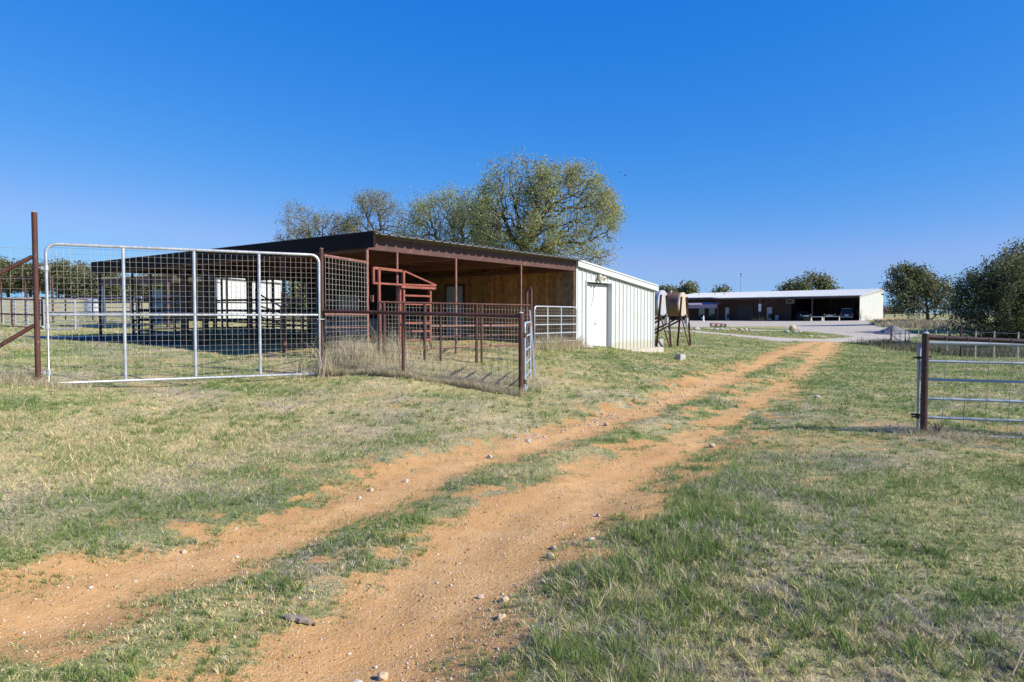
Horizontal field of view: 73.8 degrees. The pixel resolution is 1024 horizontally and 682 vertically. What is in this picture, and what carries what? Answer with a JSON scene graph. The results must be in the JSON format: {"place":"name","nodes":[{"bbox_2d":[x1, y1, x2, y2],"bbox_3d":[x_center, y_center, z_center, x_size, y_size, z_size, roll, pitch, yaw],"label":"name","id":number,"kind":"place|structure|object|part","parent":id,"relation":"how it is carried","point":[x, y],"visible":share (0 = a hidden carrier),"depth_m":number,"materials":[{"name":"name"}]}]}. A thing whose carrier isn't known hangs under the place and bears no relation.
{"place":"outdoors","nodes":[
{"label":"outdoors","id":0,"kind":"place"},
{"bbox_2d":[0,341,904,681],"bbox_3d":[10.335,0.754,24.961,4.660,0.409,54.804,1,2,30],"label":"dirt track","id":1,"kind":"structure","parent":0,"point":[366,617],"depth_m":4.65,"materials":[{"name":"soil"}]},
{"bbox_2d":[282,614,315,625],"bbox_3d":[-1.188,1.554,3.809,0.199,0.049,0.077,0,2,0],"label":"bark piece","id":2,"kind":"object","parent":1,"relation":"on","point":[301,619],"visible":1,"depth_m":3.79,"materials":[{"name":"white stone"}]},
{"bbox_2d":[378,671,387,680],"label":"stone","id":3,"kind":"object","parent":1,"relation":"on","point":[382,675],"visible":1,"depth_m":3.19,"materials":[{"name":"beige stone"}]},
{"bbox_2d":[497,613,505,619],"bbox_3d":[-0.056,1.496,3.706,0.049,0.031,0.060,0,2,0],"label":"stone","id":4,"kind":"object","parent":1,"relation":"on","point":[501,616],"visible":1,"depth_m":3.69,"materials":[{"name":"beige stone"}]},
{"bbox_2d":[500,594,508,602],"bbox_3d":[-0.043,1.497,3.953,0.051,0.050,0.050,-1,2,-25],"label":"stone","id":5,"kind":"object","parent":1,"relation":"on","point":[503,598],"visible":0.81,"depth_m":3.94,"materials":[{"name":"beige stone"}]},
{"bbox_2d":[502,368,740,444],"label":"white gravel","id":6,"kind":"structure","parent":1,"relation":"on","point":[565,429],"depth_m":10.87,"materials":[{"name":"white gravel"}]},
{"bbox_2d":[0,297,1023,681],"bbox_3d":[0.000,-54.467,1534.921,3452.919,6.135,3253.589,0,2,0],"label":"ground","id":7,"kind":"structure","parent":0,"point":[184,647],"depth_m":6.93,"materials":[{"name":"green plant"}]},
{"bbox_2d":[2,297,14,324],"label":"corral gate","id":8,"kind":"structure","parent":7,"relation":"on","point":[3,316],"depth_m":40.02,"materials":[{"name":"silver metal"}]},
{"bbox_2d":[0,254,31,297],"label":"live oak","id":9,"kind":"object","parent":7,"relation":"on","point":[9,284],"visible":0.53,"depth_m":113.97,"materials":[{"name":"green plant"}]},
{"bbox_2d":[0,246,34,377],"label":"wire fence","id":10,"kind":"object","parent":7,"relation":"on","point":[12,346],"visible":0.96,"depth_m":11.63,"materials":[{"name":"metal"}]},
{"bbox_2d":[0,211,40,382],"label":"brace post","id":11,"kind":"object","parent":7,"relation":"on","point":[33,257],"visible":0.87,"depth_m":11.74,"materials":[{"name":"metal"}]},
{"bbox_2d":[39,242,323,384],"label":"farm gate","id":12,"kind":"structure","parent":11,"relation":"attached to","point":[46,326],"depth_m":12.87,"materials":[{"name":"metal"}]},
{"bbox_2d":[14,297,27,324],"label":"corral gate","id":13,"kind":"structure","parent":7,"relation":"on","point":[20,309],"depth_m":40.04,"materials":[{"name":"silver metal"}]},
{"bbox_2d":[0,298,43,329],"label":"pipe fence","id":14,"kind":"object","parent":7,"relation":"on","point":[11,313],"visible":0.75,"depth_m":33.87,"materials":[{"name":"grey metal"}]},
{"bbox_2d":[3,259,48,296],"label":"live oak","id":15,"kind":"object","parent":7,"relation":"on","point":[28,292],"visible":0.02,"depth_m":120.98,"materials":[{"name":"green plant"}]},
{"bbox_2d":[0,276,53,322],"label":"pipe fence","id":16,"kind":"object","parent":7,"relation":"on","point":[52,292],"visible":0.63,"depth_m":44.58,"materials":[{"name":"brown metal"}]},
{"bbox_2d":[27,297,40,324],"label":"corral gate","id":17,"kind":"structure","parent":7,"relation":"on","point":[28,316],"depth_m":39.98,"materials":[{"name":"silver metal"}]},
{"bbox_2d":[18,256,89,298],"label":"live oak","id":18,"kind":"object","parent":7,"relation":"on","point":[60,283],"visible":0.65,"depth_m":112.83,"materials":[{"name":"green plant"}]},
{"bbox_2d":[0,366,107,392],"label":"dry weeds","id":19,"kind":"object","parent":7,"relation":"on","point":[22,379],"visible":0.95,"depth_m":11.77,"materials":[{"name":"beige plant"}]},
{"bbox_2d":[43,299,75,329],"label":"corral gate","id":20,"kind":"structure","parent":7,"relation":"on","point":[44,311],"depth_m":33.46,"materials":[{"name":"metal"}]},
{"bbox_2d":[55,257,92,296],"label":"live oak","id":21,"kind":"object","parent":7,"relation":"on","point":[87,267],"visible":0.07,"depth_m":120.23,"materials":[{"name":"green plant"}]},
{"bbox_2d":[39,295,131,319],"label":"pipe fence","id":22,"kind":"object","parent":7,"relation":"on","point":[87,302],"visible":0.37,"depth_m":45.64,"materials":[{"name":"metal"}]},
{"bbox_2d":[75,298,98,326],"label":"corral gate","id":23,"kind":"structure","parent":7,"relation":"on","point":[86,312],"depth_m":36.95,"materials":[{"name":"metal"}]},
{"bbox_2d":[84,299,101,311],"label":"water tank","id":24,"kind":"object","parent":7,"relation":"on","point":[90,305],"visible":0.43,"depth_m":61.23,"materials":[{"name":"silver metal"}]},
{"bbox_2d":[67,268,134,300],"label":"live oak","id":25,"kind":"object","parent":7,"relation":"on","point":[91,282],"visible":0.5,"depth_m":111.90,"materials":[{"name":"green plant"}]},
{"bbox_2d":[101,297,131,326],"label":"corral gate","id":26,"kind":"structure","parent":7,"relation":"on","point":[118,312],"depth_m":36.34,"materials":[{"name":"metal"}]},
{"bbox_2d":[119,273,157,300],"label":"live oak","id":27,"kind":"object","parent":7,"relation":"on","point":[140,286],"visible":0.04,"depth_m":118.93,"materials":[{"name":"green plant"}]},
{"bbox_2d":[95,274,219,327],"bbox_3d":[-19.014,-2.035,36.863,6.805,2.800,3.200,1,2,30],"label":"lean to shed","id":28,"kind":"object","parent":7,"relation":"on","point":[143,281],"visible":0.6,"depth_m":36.65,"materials":[{"name":"brown metal"}]},
{"bbox_2d":[139,274,176,300],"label":"live oak","id":29,"kind":"object","parent":7,"relation":"on","point":[145,295],"visible":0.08,"depth_m":110.86,"materials":[{"name":"green plant"}]},
{"bbox_2d":[152,295,181,335],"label":"corral gate","id":30,"kind":"structure","parent":7,"relation":"on","point":[180,303],"depth_m":26.36,"materials":[{"name":"grey metal"}]},
{"bbox_2d":[137,297,217,342],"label":"pipe fence","id":31,"kind":"object","parent":7,"relation":"on","point":[174,320],"visible":0.77,"depth_m":23.34,"materials":[{"name":"black metal"}]},
{"bbox_2d":[134,296,142,334],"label":"corral gate","id":32,"kind":"structure","parent":31,"relation":"attached to","point":[141,325],"depth_m":28.30,"materials":[{"name":"grey metal"}]},
{"bbox_2d":[131,272,303,337],"bbox_3d":[-12.000,-1.517,28.735,0.072,2.773,7.675,1,2,37],"label":"pipe fence","id":33,"kind":"object","parent":7,"relation":"on","point":[133,310],"visible":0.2,"depth_m":27.05,"materials":[{"name":"black metal"}]},
{"bbox_2d":[196,277,281,319],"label":"metal building","id":34,"kind":"structure","parent":7,"relation":"on","point":[238,286],"depth_m":43.08,"materials":[{"name":"white metal"}]},
{"bbox_2d":[212,270,324,345],"bbox_3d":[-8.082,-1.010,21.843,0.078,2.420,9.565,-2,3,-40],"label":"pipe fence","id":35,"kind":"object","parent":7,"relation":"on","point":[251,311],"visible":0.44,"depth_m":21.11,"materials":[{"name":"brown metal"}]},
{"bbox_2d":[255,289,281,341],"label":"pen gate","id":36,"kind":"structure","parent":7,"relation":"on","point":[256,317],"depth_m":22.62,"materials":[{"name":"black metal"}]},
{"bbox_2d":[220,276,334,337],"bbox_3d":[-9.260,-1.283,26.561,6.513,2.471,0.087,1,2,31],"label":"pipe fence","id":37,"kind":"object","parent":7,"relation":"on","point":[256,287],"visible":0.33,"depth_m":26.80,"materials":[{"name":"black metal"}]},
{"bbox_2d":[280,280,306,313],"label":"oak tree","id":38,"kind":"object","parent":7,"relation":"on","point":[296,295],"visible":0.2,"depth_m":60.91,"materials":[{"name":"green plant"}]},
{"bbox_2d":[267,199,360,241],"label":"oak tree","id":39,"kind":"object","parent":7,"relation":"on","point":[309,231],"visible":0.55,"depth_m":53.33,"materials":[{"name":"green plant"}]},
{"bbox_2d":[284,299,359,348],"bbox_3d":[-4.830,-0.316,17.204,2.950,1.511,0.075,2,3,37],"label":"pipe fence","id":40,"kind":"object","parent":7,"relation":"on","point":[307,320],"visible":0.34,"depth_m":17.38,"materials":[{"name":"brown metal"}]},
{"bbox_2d":[319,248,367,366],"bbox_3d":[-3.675,-0.500,15.078,0.100,2.925,1.943,1,2,17],"label":"fence","id":41,"kind":"object","parent":7,"relation":"on","point":[321,255],"visible":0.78,"depth_m":14.65,"materials":[{"name":"metal"}]},
{"bbox_2d":[311,289,381,341],"bbox_3d":[-5.630,-0.855,23.540,0.110,1.800,3.059,1,2,37],"label":"stall partition","id":42,"kind":"object","parent":7,"relation":"on","point":[345,305],"visible":0.49,"depth_m":23.55,"materials":[{"name":"brown metal"}]},
{"bbox_2d":[263,322,454,381],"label":"dry weeds","id":43,"kind":"object","parent":7,"relation":"on","point":[342,353],"visible":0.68,"depth_m":14.79,"materials":[{"name":"beige plant"}]},
{"bbox_2d":[313,356,418,376],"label":"dry weeds","id":44,"kind":"object","parent":7,"relation":"on","point":[364,361],"visible":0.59,"depth_m":13.94,"materials":[{"name":"beige plant"}]},
{"bbox_2d":[333,184,410,235],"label":"oak tree","id":45,"kind":"object","parent":7,"relation":"on","point":[347,225],"visible":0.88,"depth_m":51.50,"materials":[{"name":"green plant"}]},
{"bbox_2d":[91,230,663,353],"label":"livestock shed","id":46,"kind":"structure","parent":7,"relation":"on","point":[616,309],"depth_m":24.29,"materials":[{"name":"brown metal"}]},
{"bbox_2d":[446,286,462,334],"bbox_3d":[-2.233,-1.091,26.729,0.850,2.080,0.050,1,2,37],"label":"door","id":47,"kind":"structure","parent":46,"relation":"in","point":[450,291],"depth_m":26.74,"materials":[{"name":"grey metal"}]},
{"bbox_2d":[587,283,593,344],"bbox_3d":[2.711,-0.855,24.507,0.045,2.419,0.815,1,2,37],"label":"door leaf","id":48,"kind":"structure","parent":46,"relation":"in","point":[590,309],"depth_m":24.62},
{"bbox_2d":[594,284,606,346],"bbox_3d":[3.284,-0.879,25.201,0.130,2.419,0.965,1,2,37],"label":"door leaf","id":49,"kind":"structure","parent":46,"relation":"in","point":[600,291],"depth_m":25.21,"materials":[{"name":"white metal"}]},
{"bbox_2d":[370,267,436,354],"bbox_3d":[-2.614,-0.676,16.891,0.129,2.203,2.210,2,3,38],"label":"cattle chute","id":50,"kind":"object","parent":7,"relation":"on","point":[402,285],"visible":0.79,"depth_m":16.81,"materials":[{"name":"red paint"}]},
{"bbox_2d":[323,309,522,394],"bbox_3d":[-1.867,0.324,13.406,4.452,1.907,0.094,1,2,21],"label":"pipe fence","id":51,"kind":"object","parent":7,"relation":"on","point":[520,350],"visible":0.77,"depth_m":13.24,"materials":[{"name":"metal"}]},
{"bbox_2d":[523,321,530,390],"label":"farm gate","id":52,"kind":"structure","parent":51,"relation":"attached to","point":[525,335],"depth_m":13.08,"materials":[{"name":"silver metal"}]},
{"bbox_2d":[309,351,556,396],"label":"dry weeds","id":53,"kind":"object","parent":7,"relation":"on","point":[469,382],"visible":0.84,"depth_m":13.61,"materials":[{"name":"beige plant"}]},
{"bbox_2d":[389,179,508,246],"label":"oak tree","id":54,"kind":"object","parent":7,"relation":"on","point":[454,218],"visible":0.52,"depth_m":48.99,"materials":[{"name":"green plant"}]},
{"bbox_2d":[377,301,529,362],"bbox_3d":[-1.346,-0.051,16.708,3.879,1.823,0.070,-1,2,-21],"label":"pipe fence","id":55,"kind":"object","parent":7,"relation":"on","point":[424,321],"visible":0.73,"depth_m":16.63,"materials":[{"name":"metal"}]},
{"bbox_2d":[31,320,920,344],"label":"gravel yard","id":56,"kind":"structure","parent":7,"relation":"on","point":[862,329],"depth_m":63.04,"materials":[{"name":"gravel"}]},
{"bbox_2d":[660,288,884,320],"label":"metal barn","id":57,"kind":"structure","parent":56,"relation":"on","point":[786,305],"depth_m":113.35,"materials":[{"name":"dark brown steel"},{"name":"dark brown siding"},{"name":"white metal sheet"}]},
{"bbox_2d":[698,308,704,315],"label":"window","id":58,"kind":"structure","parent":57,"relation":"in","point":[700,310],"depth_m":119.25,"materials":[{"name":"black glass"}]},
{"bbox_2d":[708,308,715,315],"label":"window","id":59,"kind":"structure","parent":57,"relation":"in","point":[710,310],"depth_m":118.05,"materials":[{"name":"black glass"}]},
{"bbox_2d":[724,307,729,319],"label":"door","id":60,"kind":"structure","parent":57,"relation":"in","point":[727,309],"depth_m":116.24,"materials":[{"name":"grey metal"}]},
{"bbox_2d":[736,304,753,319],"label":"garage door","id":61,"kind":"structure","parent":57,"relation":"in","point":[743,311],"depth_m":114.21,"materials":[{"name":"black metal"}]},
{"bbox_2d":[766,307,772,320],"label":"door","id":62,"kind":"structure","parent":57,"relation":"in","point":[769,310],"depth_m":111.59,"materials":[{"name":"grey metal"}]},
{"bbox_2d":[794,311,810,320],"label":"parked car","id":63,"kind":"object","parent":56,"relation":"on","point":[798,315],"visible":0.88,"depth_m":107.62,"materials":[{"name":"black paint"}]},
{"bbox_2d":[840,308,854,319],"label":"parked car","id":64,"kind":"object","parent":56,"relation":"on","point":[847,313],"visible":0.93,"depth_m":101.76,"materials":[{"name":"black paint"}]},
{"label":"rear window","id":65,"kind":"part","parent":64,"relation":"part of","materials":[{"name":"black glass"}]},
{"bbox_2d":[873,325,911,334],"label":"gravel pile","id":66,"kind":"object","parent":56,"relation":"on","point":[885,331],"visible":0.85,"depth_m":59.79,"materials":[{"name":"gravel"}]},
{"bbox_2d":[430,324,528,348],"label":"pipe fence","id":67,"kind":"object","parent":7,"relation":"on","point":[466,346],"visible":0.46,"depth_m":19.20,"materials":[{"name":"brown metal"}]},
{"bbox_2d":[525,286,532,361],"bbox_3d":[0.452,-0.296,18.376,0.090,2.262,1.772,0,2,-3],"label":"gate","id":68,"kind":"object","parent":7,"relation":"on","point":[529,290],"visible":0.63,"depth_m":17.56,"materials":[{"name":"metal"}]},
{"bbox_2d":[529,310,535,376],"bbox_3d":[0.461,0.108,15.067,0.197,1.577,0.040,2,3,39],"label":"fence stake","id":69,"kind":"object","parent":7,"relation":"on","point":[532,343],"visible":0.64,"depth_m":15.06,"materials":[{"name":"metal"}]},
{"bbox_2d":[461,145,629,269],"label":"oak tree","id":70,"kind":"object","parent":7,"relation":"on","point":[534,225],"visible":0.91,"depth_m":44.94,"materials":[{"name":"green plant"}]},
{"bbox_2d":[534,306,576,349],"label":"farm gate","id":71,"kind":"structure","parent":7,"relation":"on","point":[559,322],"depth_m":22.34,"materials":[{"name":"metal"}]},
{"bbox_2d":[517,332,598,350],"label":"dry weeds","id":72,"kind":"object","parent":7,"relation":"on","point":[555,343],"visible":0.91,"depth_m":22.27,"materials":[{"name":"beige plant"}]},
{"bbox_2d":[581,344,593,348],"bbox_3d":[2.569,0.227,23.359,0.462,0.225,0.260,0,2,0],"label":"rubble","id":73,"kind":"object","parent":7,"relation":"on","point":[587,346],"visible":0.5,"depth_m":23.27,"materials":[{"name":"stone"}]},
{"bbox_2d":[654,338,662,346],"bbox_3d":[6.521,0.068,30.521,0.400,0.360,0.300,-1,2,-34],"label":"cinder block","id":74,"kind":"object","parent":7,"relation":"on","point":[660,342],"depth_m":30.41,"materials":[{"name":"grey concrete"}]},
{"bbox_2d":[654,290,671,346],"bbox_3d":[5.771,-1.002,30.611,2.480,2.739,1.538,1,2,37],"label":"fuel tank","id":75,"kind":"object","parent":7,"relation":"on","point":[661,303],"visible":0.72,"depth_m":29.91,"materials":[{"name":"silver metal"}]},
{"bbox_2d":[659,280,670,292],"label":"live oak","id":76,"kind":"object","parent":7,"relation":"on","point":[662,287],"visible":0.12,"depth_m":140.94,"materials":[{"name":"green plant"}]},
{"bbox_2d":[654,290,690,345],"bbox_3d":[7.160,-1.065,32.610,2.480,2.697,1.538,1,2,37],"label":"fuel tank","id":77,"kind":"object","parent":7,"relation":"on","point":[678,305],"visible":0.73,"depth_m":31.87,"materials":[{"name":"metal"}]},
{"bbox_2d":[675,354,685,359],"bbox_3d":[5.436,0.518,22.031,0.290,0.200,0.200,-2,3,-43],"label":"cinder block","id":78,"kind":"object","parent":7,"relation":"on","point":[680,356],"depth_m":21.94,"materials":[{"name":"grey concrete"}]},
{"bbox_2d":[665,279,700,293],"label":"live oak","id":79,"kind":"object","parent":7,"relation":"on","point":[687,289],"visible":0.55,"depth_m":138.70,"materials":[{"name":"green plant"}]},
{"bbox_2d":[710,323,725,326],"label":"picnic bench","id":80,"kind":"object","parent":7,"relation":"on","point":[716,324],"visible":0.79,"depth_m":71.83,"materials":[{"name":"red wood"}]},
{"bbox_2d":[707,283,733,292],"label":"live oak","id":81,"kind":"object","parent":7,"relation":"on","point":[720,289],"visible":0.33,"depth_m":149.22,"materials":[{"name":"green plant"}]},
{"bbox_2d":[789,325,795,330],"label":"boulder","id":82,"kind":"object","parent":7,"relation":"on","point":[792,327],"visible":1,"depth_m":65.89,"materials":[{"name":"beige stone"}]},
{"bbox_2d":[772,276,815,290],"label":"live oak","id":83,"kind":"object","parent":7,"relation":"on","point":[796,286],"visible":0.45,"depth_m":148.68,"materials":[{"name":"green plant"}]},
{"bbox_2d":[796,270,843,289],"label":"live oak","id":84,"kind":"object","parent":7,"relation":"on","point":[820,282],"visible":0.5,"depth_m":150.68,"materials":[{"name":"green plant"}]},
{"bbox_2d":[823,309,840,319],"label":"parked car","id":85,"kind":"object","parent":7,"relation":"on","point":[833,312],"visible":0.62,"depth_m":108.26,"materials":[{"name":"black metal"}]},
{"bbox_2d":[883,304,894,313],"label":"scrub tree","id":86,"kind":"object","parent":7,"relation":"on","point":[890,310],"visible":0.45,"depth_m":189.49,"materials":[{"name":"grey plant"}]},
{"bbox_2d":[883,308,947,317],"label":"wire fence","id":87,"kind":"object","parent":7,"relation":"on","point":[910,312],"visible":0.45,"depth_m":117.86,"materials":[{"name":"black metal"}]},
{"bbox_2d":[869,317,983,331],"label":"tall dry grass","id":88,"kind":"structure","parent":7,"relation":"on","point":[922,323],"depth_m":68.62,"materials":[{"name":"beige plant"}]},
{"bbox_2d":[879,259,959,319],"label":"live oak","id":89,"kind":"object","parent":88,"relation":"on","point":[930,288],"visible":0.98,"depth_m":74.34,"materials":[{"name":"green plant"}]},
{"bbox_2d":[848,337,1023,357],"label":"rank weeds","id":90,"kind":"object","parent":7,"relation":"on","point":[885,343],"visible":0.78,"depth_m":35.01,"materials":[{"name":"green plant"}]},
{"bbox_2d":[929,422,943,433],"bbox_3d":[5.703,1.181,9.182,0.150,0.163,0.188,0,2,-9],"label":"shrub","id":91,"kind":"object","parent":7,"relation":"on","point":[936,429],"visible":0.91,"depth_m":9.20,"materials":[{"name":"green plant"}]},
{"bbox_2d":[869,422,1022,446],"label":"dry weeds","id":92,"kind":"object","parent":7,"relation":"on","point":[950,433],"visible":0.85,"depth_m":9.09,"materials":[{"name":"beige plant"}]},
{"bbox_2d":[890,328,1021,365],"bbox_3d":[23.396,0.034,37.822,0.353,1.723,35.116,1,2,22],"label":"wire fence","id":93,"kind":"object","parent":7,"relation":"on","point":[961,330],"visible":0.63,"depth_m":32.16,"materials":[{"name":"grey metal"}]},
{"bbox_2d":[911,332,1023,437],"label":"pipe fence","id":94,"kind":"object","parent":7,"relation":"on","point":[925,358],"visible":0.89,"depth_m":9.23,"materials":[{"name":"metal"}]},
{"bbox_2d":[911,341,1023,437],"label":"farm gate","id":95,"kind":"structure","parent":94,"relation":"attached to","point":[959,380],"depth_m":9.32,"materials":[{"name":"silver metal"}]},
{"bbox_2d":[942,248,1023,346],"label":"live oak","id":96,"kind":"object","parent":7,"relation":"on","point":[998,295],"visible":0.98,"depth_m":42.94,"materials":[{"name":"green plant"}]},
{"bbox_2d":[1000,613,1002,647],"bbox_3d":[2.331,1.382,3.250,0.007,0.170,0.006,0,2,0],"label":"weed stalk","id":97,"kind":"object","parent":7,"relation":"on","point":[1001,628],"visible":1,"depth_m":3.25,"materials":[{"name":"grey plant"}]},
{"bbox_2d":[988,236,1023,274],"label":"live oak","id":98,"kind":"object","parent":7,"relation":"on","point":[1016,247],"visible":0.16,"depth_m":58.10,"materials":[{"name":"green plant"}]},
{"bbox_2d":[1003,647,1023,674],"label":"dead twig","id":99,"kind":"object","parent":7,"relation":"on","point":[1018,660],"visible":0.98,"depth_m":3.04,"materials":[{"name":"grey wood"}]},
{"bbox_2d":[0,0,1023,313],"label":"sky","id":100,"kind":"structure","parent":0,"point":[768,142],"materials":[{"name":"blue"}]}
]}

